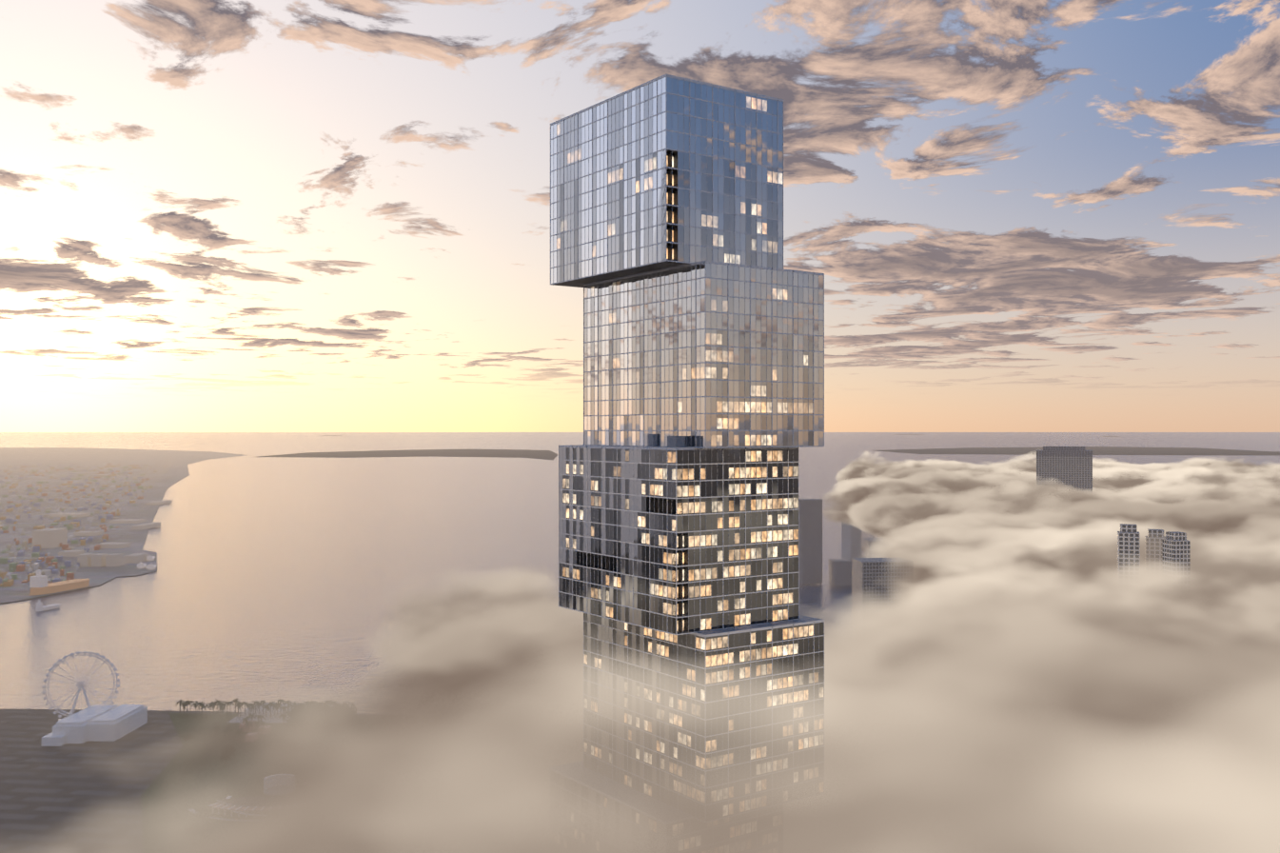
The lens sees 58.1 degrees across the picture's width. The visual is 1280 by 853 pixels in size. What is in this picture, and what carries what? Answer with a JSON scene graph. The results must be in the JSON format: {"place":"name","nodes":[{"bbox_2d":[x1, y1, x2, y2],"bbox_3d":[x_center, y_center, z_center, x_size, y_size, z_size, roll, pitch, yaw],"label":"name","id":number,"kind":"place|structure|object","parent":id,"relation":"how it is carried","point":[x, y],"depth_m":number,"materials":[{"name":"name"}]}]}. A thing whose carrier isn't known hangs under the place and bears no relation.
{"place":"outdoors","nodes":[
{"label":"outdoors","id":0,"kind":"place"},
{"bbox_2d":[0,447,244,603],"bbox_3d":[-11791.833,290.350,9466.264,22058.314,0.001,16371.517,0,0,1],"label":"land","id":1,"kind":"structure","parent":0,"point":[84,458],"depth_m":4339.56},
{"bbox_2d":[0,463,167,587],"bbox_3d":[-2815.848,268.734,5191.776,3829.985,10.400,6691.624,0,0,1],"label":"houses","id":2,"kind":"structure","parent":1,"relation":"on","point":[68,563],"depth_m":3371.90,"materials":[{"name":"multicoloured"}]},
{"bbox_2d":[32,499,172,566],"bbox_3d":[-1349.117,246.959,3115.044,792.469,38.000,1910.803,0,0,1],"label":"warehouses","id":3,"kind":"structure","parent":1,"relation":"on","point":[48,538],"depth_m":2496.39,"materials":[{"name":"grey"}]},
{"bbox_2d":[133,454,178,489],"bbox_3d":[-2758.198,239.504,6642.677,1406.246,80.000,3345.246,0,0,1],"label":"port cranes","id":4,"kind":"object","parent":1,"relation":"on","point":[167,465],"depth_m":6221.62,"materials":[{"name":"grey metal"}]},
{"bbox_2d":[140,712,550,852],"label":"park ground","id":5,"kind":"structure","parent":0,"point":[196,773],"depth_m":820.07,"materials":[{"name":"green plant"}]},
{"bbox_2d":[238,720,271,741],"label":"park pavilions","id":6,"kind":"object","parent":5,"relation":"on","point":[251,737],"depth_m":964.80,"materials":[{"name":"white"}]},
{"bbox_2d":[187,773,367,821],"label":"amphitheatre","id":7,"kind":"object","parent":5,"relation":"on","point":[282,790],"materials":[{"name":"grey concrete"}]},
{"bbox_2d":[217,787,338,806],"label":"amphitheatre seats","id":8,"kind":"object","parent":7,"relation":"attached to","point":[296,797],"depth_m":785.55,"materials":[{"name":"grey concrete"}]},
{"bbox_2d":[209,792,347,810],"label":"amphitheatre pergola","id":9,"kind":"object","parent":7,"relation":"attached to","point":[277,807],"depth_m":761.67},
{"bbox_2d":[227,702,339,723],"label":"park plaza paving","id":10,"kind":"structure","parent":5,"relation":"on","point":[272,718],"depth_m":1028.01,"materials":[{"name":"grey concrete"}]},
{"bbox_2d":[256,448,557,459],"bbox_3d":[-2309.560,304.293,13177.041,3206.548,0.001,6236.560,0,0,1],"label":"distant land","id":11,"kind":"structure","parent":0,"point":[534,454],"depth_m":12875.56,"materials":[{"name":"grey"}]},
{"bbox_2d":[0,432,1279,738],"bbox_3d":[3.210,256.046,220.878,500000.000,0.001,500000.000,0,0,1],"label":"bay water","id":12,"kind":"structure","parent":0,"point":[402,584],"depth_m":2240.92,"materials":[{"name":"grey liquid"}]},
{"bbox_2d":[29,578,89,595],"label":"cargo ship","id":13,"kind":"object","parent":12,"relation":"on","point":[60,586],"depth_m":1827.85,"materials":[{"name":"orange metal"}]},
{"bbox_2d":[29,554,156,610],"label":"ships","id":14,"kind":"object","parent":12,"relation":"on","point":[38,580],"depth_m":1789.58,"materials":[{"name":"white"}]},
{"bbox_2d":[0,508,1279,852],"bbox_3d":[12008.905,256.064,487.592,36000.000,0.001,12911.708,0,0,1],"label":"city ground","id":15,"kind":"structure","parent":0,"point":[78,797],"depth_m":869.59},
{"bbox_2d":[41,650,119,721],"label":"ferris wheel","id":16,"kind":"object","parent":15,"relation":"on","point":[80,684],"depth_m":998.04,"materials":[{"name":"silver metal"}]},
{"bbox_2d":[41,704,147,746],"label":"bayside market","id":17,"kind":"structure","parent":15,"relation":"on","point":[103,722],"depth_m":945.96,"materials":[{"name":"white paint"}]},
{"bbox_2d":[550,74,824,852],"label":"tower","id":18,"kind":"structure","parent":15,"relation":"on","point":[679,561],"depth_m":232.89,"materials":[{"name":"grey glass"}]},
{"bbox_2d":[798,446,1279,852],"bbox_3d":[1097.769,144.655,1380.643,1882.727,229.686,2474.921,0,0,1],"label":"buildings","id":19,"kind":"structure","parent":15,"relation":"on","point":[921,772],"depth_m":996.63,"materials":[{"name":"grey"}]},
{"bbox_2d":[841,487,1279,852],"bbox_3d":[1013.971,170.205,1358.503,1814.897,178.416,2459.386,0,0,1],"label":"buildings","id":20,"kind":"structure","parent":15,"relation":"on","point":[1193,758],"depth_m":892.50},
{"bbox_2d":[0,0,1279,432],"label":"sky","id":21,"kind":"structure","parent":0,"point":[216,215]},
{"bbox_2d":[894,433,924,434],"bbox_3d":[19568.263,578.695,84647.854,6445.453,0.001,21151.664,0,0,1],"label":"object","id":22,"kind":"structure","parent":0,"point":[909,434],"depth_m":79734.63,"materials":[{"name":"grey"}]},
{"bbox_2d":[877,446,1279,454],"bbox_3d":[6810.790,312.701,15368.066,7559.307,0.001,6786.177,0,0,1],"label":"distant land","id":23,"kind":"structure","parent":0,"point":[1113,450],"depth_m":14054.02,"materials":[{"name":"grey"}]},
{"bbox_2d":[925,495,1279,852],"bbox_3d":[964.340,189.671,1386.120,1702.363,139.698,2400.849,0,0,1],"label":"buildings","id":24,"kind":"structure","parent":0,"point":[1073,806],"depth_m":1116.44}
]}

